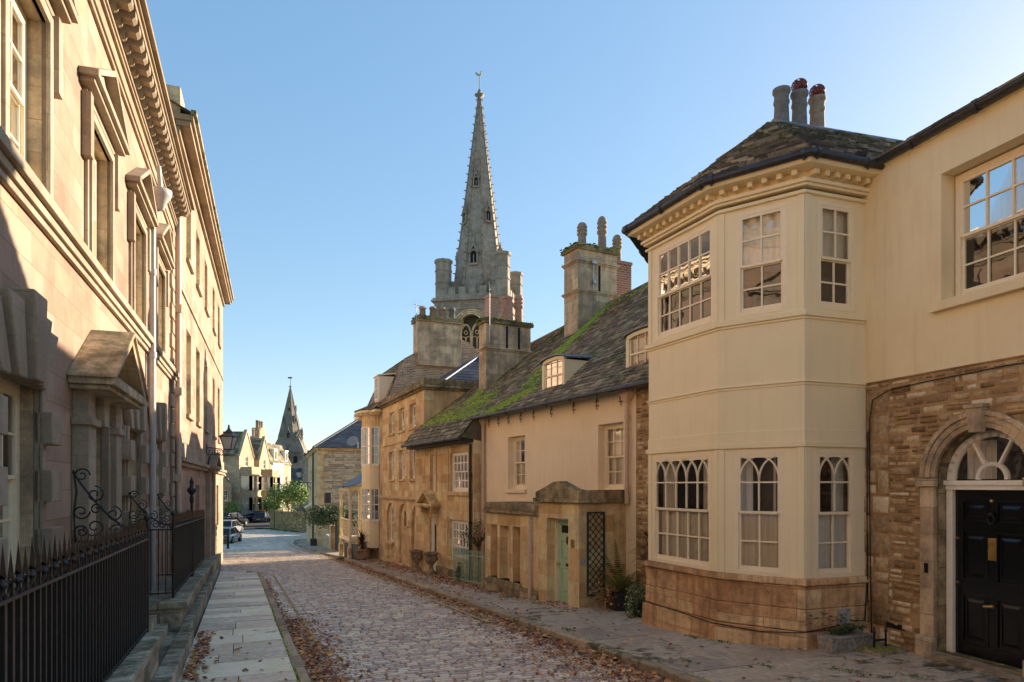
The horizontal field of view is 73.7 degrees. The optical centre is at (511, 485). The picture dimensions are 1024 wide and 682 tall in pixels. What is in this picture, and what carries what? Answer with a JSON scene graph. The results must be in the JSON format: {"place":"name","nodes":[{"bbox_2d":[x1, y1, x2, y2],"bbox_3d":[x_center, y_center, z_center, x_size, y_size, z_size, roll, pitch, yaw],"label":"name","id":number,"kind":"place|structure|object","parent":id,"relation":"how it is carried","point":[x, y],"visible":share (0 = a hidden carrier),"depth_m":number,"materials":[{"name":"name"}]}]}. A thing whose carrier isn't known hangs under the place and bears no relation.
{"place":"outdoors","nodes":[
{"label":"outdoors","id":0,"kind":"place"},
{"bbox_2d":[179,571,296,681],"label":"pavement","id":1,"kind":"structure","parent":0,"point":[253,621],"depth_m":11.79,"materials":[{"name":"grey stone"}]},
{"bbox_2d":[324,492,330,502],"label":"window","id":2,"kind":"structure","parent":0,"point":[327,497],"depth_m":45.96,"materials":[{"name":"black glass"}]},
{"bbox_2d":[242,521,618,681],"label":"road","id":3,"kind":"structure","parent":0,"point":[251,525],"depth_m":86.30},
{"bbox_2d":[223,517,242,525],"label":"parked car","id":4,"kind":"object","parent":3,"relation":"on","point":[231,518],"visible":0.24,"depth_m":77.12,"materials":[{"name":"black metal"}]},
{"bbox_2d":[223,512,248,524],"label":"parked car","id":5,"kind":"object","parent":3,"relation":"on","point":[242,518],"visible":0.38,"depth_m":87.38,"materials":[{"name":"grey metal"}]},
{"bbox_2d":[241,511,258,521],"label":"parked car","id":6,"kind":"object","parent":3,"relation":"on","point":[248,515],"visible":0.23,"depth_m":97.92,"materials":[{"name":"black metal"}]},
{"bbox_2d":[252,512,269,522],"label":"parked car","id":7,"kind":"object","parent":3,"relation":"on","point":[261,516],"visible":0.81,"depth_m":96.89,"materials":[{"name":"black metal"}]},
{"bbox_2d":[259,527,303,532],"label":"verge grass","id":8,"kind":"structure","parent":3,"relation":"on","point":[280,529],"depth_m":76.91,"materials":[{"name":"green plant"}]},
{"bbox_2d":[334,556,344,560],"bbox_3d":[-8.970,4.010,35.486,0.430,0.580,0.800,0,0,-23],"label":"stone mounting step","id":9,"kind":"object","parent":3,"relation":"on","point":[337,558],"visible":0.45,"depth_m":35.15,"materials":[{"name":"beige stone"}]},
{"bbox_2d":[220,529,664,681],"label":"cobbled road","id":10,"kind":"structure","parent":0,"point":[268,551],"depth_m":12.99,"materials":[{"name":"grey stone"}]},
{"bbox_2d":[223,527,241,543],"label":"parked car","id":11,"kind":"object","parent":10,"relation":"on","point":[234,533],"visible":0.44,"depth_m":57.48,"materials":[{"name":"silver metal"}]},
{"bbox_2d":[223,520,243,532],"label":"parked car","id":12,"kind":"object","parent":10,"relation":"on","point":[232,523],"visible":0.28,"depth_m":69.11,"materials":[{"name":"white metal"}]},
{"bbox_2d":[265,543,494,640],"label":"road markings","id":13,"kind":"object","parent":10,"relation":"on","point":[306,625],"visible":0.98,"depth_m":17.23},
{"bbox_2d":[146,0,1023,449],"label":"sky","id":14,"kind":"structure","parent":0,"point":[336,135],"materials":[{"name":"blue"}]},
{"bbox_2d":[296,539,1022,681],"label":"pavement","id":15,"kind":"structure","parent":0,"point":[723,661],"depth_m":9.54,"materials":[{"name":"grey stone"}]},
{"bbox_2d":[351,530,371,558],"bbox_3d":[-6.959,2.703,31.821,1.258,1.408,1.182,0,0,-22],"label":"cordyline","id":16,"kind":"object","parent":15,"relation":"on","point":[361,553],"visible":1,"depth_m":31.65,"materials":[{"name":"ceramic"}]},
{"bbox_2d":[409,549,422,571],"bbox_3d":[-3.580,2.832,25.620,0.557,0.808,0.557,0,0,0],"label":"stone urn","id":17,"kind":"object","parent":15,"relation":"on","point":[416,555],"visible":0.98,"depth_m":25.45,"materials":[{"name":"stone"}]},
{"bbox_2d":[423,551,438,575],"bbox_3d":[-2.820,2.731,23.740,0.557,0.808,0.557,0,0,0],"label":"stone urn","id":18,"kind":"object","parent":15,"relation":"on","point":[430,558],"visible":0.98,"depth_m":23.59,"materials":[{"name":"stone"}]},
{"bbox_2d":[181,553,903,681],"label":"fallen leaves","id":19,"kind":"object","parent":15,"relation":"on","point":[303,648],"visible":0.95,"depth_m":10.92,"materials":[{"name":"brown plant"}]},
{"bbox_2d":[584,568,619,611],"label":"dried stems","id":20,"kind":"object","parent":15,"relation":"on","point":[608,593],"visible":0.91,"depth_m":14.21,"materials":[{"name":"brown plant"}]},
{"bbox_2d":[587,541,645,610],"bbox_3d":[2.406,1.935,14.500,1.594,1.571,1.539,0,0,11],"label":"fern planter","id":21,"kind":"object","parent":15,"relation":"on","point":[621,591],"visible":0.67,"depth_m":14.32,"materials":[{"name":"green plant"}]},
{"bbox_2d":[623,582,645,618],"bbox_3d":[2.462,2.304,13.280,0.646,0.819,0.580,0,0,0],"label":"ivy pot","id":22,"kind":"object","parent":15,"relation":"on","point":[636,605],"visible":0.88,"depth_m":13.19,"materials":[{"name":"green plant"}]},
{"bbox_2d":[479,589,937,681],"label":"pavement weeds","id":23,"kind":"object","parent":15,"relation":"on","point":[696,637],"visible":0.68,"depth_m":9.20,"materials":[{"name":"green plant"}]},
{"bbox_2d":[805,603,888,654],"bbox_3d":[4.679,2.028,9.697,1.138,0.664,0.518,0,0,-5],"label":"trough planter","id":24,"kind":"object","parent":15,"relation":"on","point":[845,638],"visible":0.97,"depth_m":9.60,"materials":[{"name":"grey stone"}]},
{"bbox_2d":[855,643,906,656],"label":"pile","id":25,"kind":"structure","parent":15,"relation":"on","point":[866,650],"depth_m":9.43,"materials":[{"name":"brown soil"}]},
{"bbox_2d":[872,625,887,647],"bbox_3d":[5.147,2.115,9.548,0.268,0.290,0.048,0,0,-21],"label":"boot scraper","id":26,"kind":"object","parent":25,"relation":"on","point":[882,639],"visible":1,"depth_m":9.54,"materials":[{"name":"black metal"}]},
{"bbox_2d":[860,643,901,651],"bbox_3d":[5.147,2.265,9.522,0.517,0.018,0.370,0,0,-23],"label":"slab moss","id":27,"kind":"object","parent":25,"relation":"on","point":[894,648],"visible":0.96,"depth_m":9.50,"materials":[{"name":"green plant"}]},
{"bbox_3d":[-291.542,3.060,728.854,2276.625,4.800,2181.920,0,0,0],"label":"ground","id":28,"kind":"structure","parent":0,"visible":0},
{"bbox_2d":[0,0,194,681],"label":"pedimented townhouse","id":29,"kind":"structure","parent":28,"relation":"on","point":[96,201],"depth_m":9.00,"materials":[{"name":"stone"}]},
{"bbox_2d":[0,378,19,571],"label":"window","id":30,"kind":"structure","parent":29,"relation":"in","point":[9,514],"depth_m":7.09,"materials":[{"name":"white paint"}]},
{"bbox_2d":[10,0,26,161],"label":"window","id":31,"kind":"structure","parent":29,"relation":"in","point":[18,20],"depth_m":7.30,"materials":[{"name":"white paint"}]},
{"bbox_2d":[94,154,96,258],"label":"window","id":32,"kind":"structure","parent":29,"relation":"in","point":[95,159],"depth_m":10.61,"materials":[{"name":"white paint"}]},
{"bbox_2d":[105,628,193,681],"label":"area plinth","id":33,"kind":"structure","parent":28,"relation":"on","point":[140,663],"depth_m":7.83,"materials":[{"name":"stone"}]},
{"bbox_2d":[0,518,147,681],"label":"iron railing","id":34,"kind":"object","parent":33,"relation":"on","point":[88,616],"visible":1,"depth_m":4.81,"materials":[{"name":"black metal"}]},
{"bbox_2d":[71,468,149,631],"bbox_3d":[-4.879,0.948,8.320,0.839,2.304,0.080,0,0,-24],"label":"scrolled handrail","id":35,"kind":"object","parent":33,"relation":"on","point":[146,517],"visible":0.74,"depth_m":8.27,"materials":[{"name":"black metal"}]},
{"bbox_2d":[149,552,222,636],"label":"area plinth","id":36,"kind":"structure","parent":28,"relation":"on","point":[183,610],"depth_m":13.29,"materials":[{"name":"stone"}]},
{"bbox_2d":[157,493,188,578],"bbox_3d":[-7.840,1.289,15.806,0.697,2.222,0.080,0,0,-24],"label":"scrolled handrail","id":37,"kind":"object","parent":36,"relation":"on","point":[167,574],"visible":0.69,"depth_m":15.74,"materials":[{"name":"black metal"}]},
{"bbox_2d":[172,509,204,593],"bbox_3d":[-8.004,1.445,17.156,0.056,2.002,11.484,0,0,-22],"label":"iron railing","id":38,"kind":"object","parent":36,"relation":"on","point":[183,546],"visible":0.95,"depth_m":15.00,"materials":[{"name":"black metal"}]},
{"bbox_2d":[128,491,175,597],"bbox_3d":[-6.186,1.146,11.728,0.734,2.109,0.080,0,0,-24],"label":"scrolled handrail","id":39,"kind":"object","parent":38,"relation":"attached to","point":[173,513],"visible":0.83,"depth_m":11.77,"materials":[{"name":"black metal"}]},
{"bbox_2d":[187,476,196,575],"bbox_3d":[-7.744,0.990,16.505,0.220,2.420,0.209,0,0,0],"label":"fence post","id":40,"kind":"object","parent":36,"relation":"on","point":[191,490],"visible":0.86,"depth_m":16.47,"materials":[{"name":"black metal"}]},
{"bbox_2d":[166,84,233,556],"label":"tall townhouse","id":41,"kind":"structure","parent":28,"relation":"on","point":[203,292],"depth_m":24.66,"materials":[{"name":"stone"}]},
{"bbox_2d":[206,425,238,455],"bbox_3d":[-11.956,-1.805,28.204,1.151,1.410,0.636,0,0,0],"label":"wall lantern","id":42,"kind":"object","parent":41,"relation":"attached to","point":[228,438],"depth_m":28.02,"materials":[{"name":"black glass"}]},
{"bbox_2d":[223,475,231,512],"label":"house","id":43,"kind":"structure","parent":28,"relation":"on","point":[227,483],"depth_m":99.23,"materials":[{"name":"stone"}]},
{"bbox_2d":[224,490,227,500],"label":"window","id":44,"kind":"structure","parent":43,"relation":"in","point":[225,496],"depth_m":99.32,"materials":[{"name":"white paint"}]},
{"bbox_2d":[223,501,242,512],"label":"garden shrub","id":45,"kind":"object","parent":28,"relation":"on","point":[231,507],"visible":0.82,"depth_m":96.41,"materials":[{"name":"green plant"}]},
{"bbox_2d":[223,429,261,510],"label":"house","id":46,"kind":"structure","parent":28,"relation":"on","point":[243,474],"depth_m":103.49,"materials":[{"name":"stone"}]},
{"bbox_2d":[240,467,261,510],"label":"bay window","id":47,"kind":"structure","parent":46,"relation":"in","point":[251,477],"depth_m":103.58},
{"bbox_2d":[250,429,279,514],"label":"house","id":48,"kind":"structure","parent":28,"relation":"on","point":[270,477],"depth_m":112.08,"materials":[{"name":"stone"}]},
{"bbox_2d":[261,469,279,514],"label":"bay window","id":49,"kind":"structure","parent":48,"relation":"in","point":[270,477],"depth_m":111.61,"materials":[{"name":"beige stone"}]},
{"bbox_2d":[219,571,310,681],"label":"kerb","id":50,"kind":"structure","parent":28,"relation":"on","point":[297,662],"depth_m":11.45,"materials":[{"name":"stone"}]},
{"bbox_2d":[257,572,706,681],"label":"kerb moss","id":51,"kind":"object","parent":50,"relation":"on","point":[295,672],"visible":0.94,"depth_m":11.16,"materials":[{"name":"green plant"}]},
{"bbox_2d":[257,497,275,513],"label":"garden shrub","id":52,"kind":"object","parent":28,"relation":"on","point":[266,508],"visible":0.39,"depth_m":106.95,"materials":[{"name":"green plant"}]},
{"bbox_2d":[252,420,291,510],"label":"house","id":53,"kind":"structure","parent":28,"relation":"on","point":[278,455],"depth_m":124.75,"materials":[{"name":"stone"}]},
{"bbox_2d":[271,491,275,529],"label":"sign post","id":54,"kind":"object","parent":28,"relation":"on","point":[273,493],"visible":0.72,"depth_m":76.96,"materials":[{"name":"grey metal"}]},
{"bbox_2d":[260,479,307,510],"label":"flowering bush","id":55,"kind":"object","parent":28,"relation":"on","point":[295,492],"visible":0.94,"depth_m":80.10,"materials":[{"name":"green plant"}]},
{"bbox_2d":[270,509,306,531],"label":"retaining wall","id":56,"kind":"structure","parent":28,"relation":"on","point":[287,520],"depth_m":76.44,"materials":[{"name":"stone"}]},
{"bbox_2d":[275,377,306,467],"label":"church tower","id":57,"kind":"structure","parent":28,"relation":"on","point":[290,437],"depth_m":236.94,"materials":[{"name":"grey stone"}]},
{"bbox_2d":[291,468,302,509],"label":"dark roofed cottage","id":58,"kind":"structure","parent":28,"relation":"on","point":[293,475],"depth_m":140.40,"materials":[{"name":"stone"}]},
{"bbox_2d":[294,461,302,467],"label":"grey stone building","id":59,"kind":"structure","parent":28,"relation":"on","point":[298,464],"depth_m":150.00,"materials":[{"name":"grey stone"}]},
{"bbox_2d":[292,498,307,511],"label":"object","id":60,"kind":"structure","parent":28,"relation":"on","point":[305,504],"depth_m":92.00,"materials":[{"name":"plant"}]},
{"bbox_2d":[294,503,307,511],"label":"garden shrub","id":61,"kind":"object","parent":28,"relation":"on","point":[298,510],"visible":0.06,"depth_m":77.17,"materials":[{"name":"green plant"}]},
{"bbox_2d":[301,450,308,489],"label":"grey stone building","id":62,"kind":"structure","parent":28,"relation":"on","point":[305,468],"depth_m":104.00,"materials":[{"name":"grey stone"}]},
{"bbox_2d":[310,538,315,545],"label":"planter","id":63,"kind":"object","parent":28,"relation":"on","point":[312,541],"visible":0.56,"depth_m":53.38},
{"bbox_2d":[322,532,328,547],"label":"garden wall","id":64,"kind":"structure","parent":28,"relation":"on","point":[325,539],"depth_m":50.20,"materials":[{"name":"stone"}]},
{"bbox_2d":[299,504,357,528],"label":"tree","id":65,"kind":"object","parent":28,"relation":"on","point":[316,515],"visible":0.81,"depth_m":44.61,"materials":[{"name":"green plant"}]},
{"bbox_2d":[304,420,361,545],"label":"corner stone house","id":66,"kind":"structure","parent":28,"relation":"on","point":[334,459],"depth_m":53.59,"materials":[{"name":"beige stone"}]},
{"bbox_2d":[295,467,311,489],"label":"wall lantern","id":67,"kind":"object","parent":66,"relation":"attached to","point":[299,473],"depth_m":60.53,"materials":[{"name":"black glass"}]},
{"bbox_2d":[329,508,343,551],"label":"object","id":68,"kind":"structure","parent":28,"relation":"on","point":[334,535],"depth_m":45.18,"materials":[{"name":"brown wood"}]},
{"bbox_2d":[344,543,357,559],"bbox_3d":[-8.285,3.475,35.074,0.024,1.150,3.903,0,0,-23],"label":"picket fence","id":69,"kind":"object","parent":28,"relation":"on","point":[354,553],"visible":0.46,"depth_m":34.57,"materials":[{"name":"grey wood"}]},
{"bbox_2d":[354,304,478,559],"bbox_3d":[-4.724,-2.025,36.066,7.314,14.050,5.755,0,0,-23],"label":"bow window house","id":70,"kind":"structure","parent":28,"relation":"on","point":[441,347],"depth_m":33.75,"materials":[{"name":"stone"}]},
{"bbox_2d":[332,473,370,558],"bbox_3d":[-8.513,2.165,36.256,1.520,5.670,3.450,0,0,-23],"label":"verandah","id":71,"kind":"object","parent":70,"relation":"attached to","point":[357,479],"visible":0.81,"depth_m":36.16,"materials":[{"name":"beige wood"}]},
{"bbox_2d":[361,426,378,465],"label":"window","id":72,"kind":"structure","parent":70,"relation":"in","point":[369,435],"depth_m":33.84,"materials":[{"name":"white paint"}]},
{"bbox_2d":[361,488,378,520],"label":"window","id":73,"kind":"structure","parent":70,"relation":"in","point":[369,504],"depth_m":33.84,"materials":[{"name":"white paint"}]},
{"bbox_2d":[377,355,478,566],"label":"three storey house","id":74,"kind":"structure","parent":28,"relation":"on","point":[407,411],"depth_m":29.31,"materials":[{"name":"stone"}]},
{"bbox_2d":[391,507,393,541],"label":"window","id":75,"kind":"structure","parent":74,"relation":"in","point":[392,511],"depth_m":31.69,"materials":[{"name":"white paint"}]},
{"bbox_2d":[392,413,393,432],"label":"window","id":76,"kind":"structure","parent":74,"relation":"in","point":[392,413],"depth_m":31.68,"materials":[{"name":"white paint"}]},
{"bbox_2d":[392,452,393,478],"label":"window","id":77,"kind":"structure","parent":74,"relation":"in","point":[392,452],"depth_m":31.68,"materials":[{"name":"white paint"}]},
{"bbox_2d":[402,409,404,429],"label":"window","id":78,"kind":"structure","parent":74,"relation":"in","point":[403,410],"depth_m":29.90,"materials":[{"name":"white paint"}]},
{"bbox_2d":[402,450,404,478],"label":"window","id":79,"kind":"structure","parent":74,"relation":"in","point":[403,451],"depth_m":29.90,"materials":[{"name":"white paint"}]},
{"bbox_2d":[413,450,414,478],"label":"window","id":80,"kind":"structure","parent":74,"relation":"in","point":[413,450],"depth_m":28.30,"materials":[{"name":"white paint"}]},
{"bbox_2d":[413,404,415,426],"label":"window","id":81,"kind":"structure","parent":74,"relation":"in","point":[414,406],"depth_m":28.29,"materials":[{"name":"white paint"}]},
{"bbox_2d":[401,416,480,579],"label":"ashlar cottage","id":82,"kind":"structure","parent":28,"relation":"on","point":[447,481],"depth_m":23.30,"materials":[{"name":"stone"}]},
{"bbox_2d":[433,456,434,490],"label":"window","id":83,"kind":"structure","parent":82,"relation":"in","point":[433,456],"depth_m":24.80,"materials":[{"name":"white paint"}]},
{"bbox_2d":[434,519,435,571],"bbox_3d":[-2.710,2.195,24.688,0.058,1.910,0.560,0,0,-28],"label":"door","id":84,"kind":"structure","parent":82,"relation":"in","point":[434,519],"depth_m":24.83,"materials":[{"name":"white paint"}]},
{"bbox_2d":[452,451,467,491],"bbox_3d":[-1.630,-0.440,22.595,0.082,1.320,1.550,0,0,-28],"label":"window","id":85,"kind":"structure","parent":82,"relation":"in","point":[460,459],"depth_m":22.70,"materials":[{"name":"white paint"}]},
{"bbox_2d":[452,519,467,558],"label":"window","id":86,"kind":"structure","parent":82,"relation":"in","point":[457,525],"depth_m":22.81,"materials":[{"name":"white paint"}]},
{"bbox_2d":[431,71,523,348],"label":"church tower","id":87,"kind":"structure","parent":28,"relation":"on","point":[482,259],"depth_m":72.57,"materials":[{"name":"stone"}]},
{"bbox_2d":[293,539,709,681],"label":"kerb","id":88,"kind":"structure","parent":28,"relation":"on","point":[673,674],"depth_m":11.40,"materials":[{"name":"stone"}]},
{"bbox_2d":[416,216,648,587],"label":"rendered terrace house","id":89,"kind":"structure","parent":28,"relation":"on","point":[594,436],"depth_m":18.90,"materials":[{"name":"paint"}]},
{"bbox_2d":[514,436,524,488],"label":"window","id":90,"kind":"structure","parent":89,"relation":"in","point":[519,442],"depth_m":20.11,"materials":[{"name":"white paint"}]},
{"bbox_2d":[420,285,647,427],"bbox_3d":[1.679,-4.345,21.118,4.768,4.482,13.734,0,0,-28],"label":"roof moss","id":91,"kind":"object","parent":89,"relation":"on","point":[517,396],"visible":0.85,"depth_m":22.14,"materials":[{"name":"green plant"}]},
{"bbox_2d":[482,481,625,607],"bbox_3d":[0.772,1.805,16.912,1.550,3.790,4.820,0,0,-28],"label":"stone porch","id":92,"kind":"object","parent":89,"relation":"attached to","point":[536,549],"visible":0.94,"depth_m":15.85,"materials":[{"name":"beige stone"}]},
{"bbox_2d":[507,526,509,577],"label":"window","id":93,"kind":"structure","parent":92,"relation":"in","point":[508,527],"depth_m":18.07,"materials":[{"name":"paint"}]},
{"bbox_2d":[556,520,567,602],"bbox_3d":[1.250,1.750,15.557,0.146,1.900,0.800,0,0,-28],"label":"door","id":94,"kind":"structure","parent":92,"relation":"in","point":[562,563],"depth_m":15.75,"materials":[{"name":"green paint"}]},
{"bbox_2d":[587,511,604,596],"bbox_3d":[1.823,1.490,14.823,0.477,1.837,0.035,0,0,-28],"label":"trellis","id":95,"kind":"object","parent":92,"relation":"attached to","point":[589,550],"visible":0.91,"depth_m":14.81,"materials":[{"name":"green paint"}]},
{"bbox_2d":[605,423,622,489],"bbox_3d":[2.502,-0.655,15.873,0.148,1.550,0.980,0,0,-28],"label":"window","id":96,"kind":"structure","parent":89,"relation":"in","point":[613,432],"depth_m":16.03,"materials":[{"name":"white paint"}]},
{"bbox_2d":[630,529,647,599],"bbox_3d":[2.946,1.517,14.361,1.402,2.166,1.230,0,0,16],"label":"cordyline","id":97,"kind":"object","parent":28,"relation":"on","point":[642,549],"visible":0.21,"depth_m":14.27,"materials":[{"name":"plant"}]},
{"bbox_2d":[621,78,904,649],"bbox_3d":[6.652,-2.707,13.706,9.522,11.013,6.207,0,0,-22],"label":"bay window house","id":98,"kind":"structure","parent":28,"relation":"on","point":[751,248],"depth_m":10.40,"materials":[{"name":"stone"}]},
{"bbox_2d":[653,452,711,570],"bbox_3d":[2.957,0.420,11.600,0.244,1.880,1.570,0,0,-24],"label":"window","id":99,"kind":"structure","parent":98,"relation":"in","point":[681,536],"depth_m":11.66,"materials":[{"name":"white paint"}]},
{"bbox_2d":[655,222,712,339],"bbox_3d":[2.909,-3.375,11.508,0.082,1.590,1.540,0,0,-24],"label":"window","id":100,"kind":"structure","parent":98,"relation":"in","point":[685,263],"depth_m":11.47,"materials":[{"name":"white paint"}]},
{"bbox_2d":[734,450,783,576],"bbox_3d":[3.794,0.420,10.394,0.740,1.880,0.245,0,0,38],"label":"window","id":101,"kind":"structure","parent":98,"relation":"in","point":[758,535],"depth_m":10.38,"materials":[{"name":"white paint"}]},
{"bbox_2d":[736,202,786,317],"bbox_3d":[3.791,-3.375,10.334,0.750,1.590,0.148,0,0,38],"label":"window","id":102,"kind":"structure","parent":98,"relation":"in","point":[761,233],"depth_m":10.33,"materials":[{"name":"white paint"}]},
{"bbox_2d":[815,449,854,577],"bbox_3d":[4.732,0.420,10.193,0.743,1.880,0.246,0,0,-20],"label":"window","id":103,"kind":"structure","parent":98,"relation":"in","point":[835,529],"depth_m":10.18,"materials":[{"name":"white paint"}]},
{"bbox_2d":[818,200,853,311],"bbox_3d":[4.764,-3.375,10.154,0.681,1.590,0.151,0,0,-20],"label":"window","id":104,"kind":"structure","parent":98,"relation":"in","point":[835,220],"depth_m":10.18,"materials":[{"name":"white paint"}]},
{"bbox_2d":[863,72,1023,681],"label":"cream wing house","id":105,"kind":"structure","parent":28,"relation":"on","point":[944,388],"depth_m":9.08,"materials":[{"name":"stone"}]},
{"bbox_2d":[955,490,1023,668],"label":"door","id":106,"kind":"structure","parent":105,"relation":"in","point":[989,524],"depth_m":8.62,"materials":[{"name":"black wood"}]},
{"bbox_2d":[955,145,1023,295],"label":"window","id":107,"kind":"structure","parent":105,"relation":"in","point":[989,196],"depth_m":8.68,"materials":[{"name":"white paint"}]},
{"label":"planting kerb","id":108,"kind":"structure","parent":28,"relation":"on","visible":0},
{"bbox_2d":[453,548,484,584],"bbox_3d":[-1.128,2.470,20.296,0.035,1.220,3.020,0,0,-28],"label":"garden railing","id":109,"kind":"object","parent":108,"relation":"on","point":[468,555],"visible":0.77,"depth_m":20.62,"materials":[{"name":"green paint"}]},
{"bbox_2d":[455,561,463,580],"bbox_3d":[-1.633,2.669,21.280,0.320,0.659,0.326,0,0,0],"label":"railing creeper","id":110,"kind":"object","parent":109,"relation":"attached to","point":[457,570],"visible":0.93,"depth_m":21.21,"materials":[{"name":"green plant"}]},
{"bbox_2d":[454,519,484,581],"bbox_3d":[-1.235,2.057,20.871,1.131,2.089,0.892,0,0,0],"label":"bay tree","id":111,"kind":"object","parent":108,"relation":"on","point":[478,542],"visible":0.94,"depth_m":20.83,"materials":[{"name":"green plant"}]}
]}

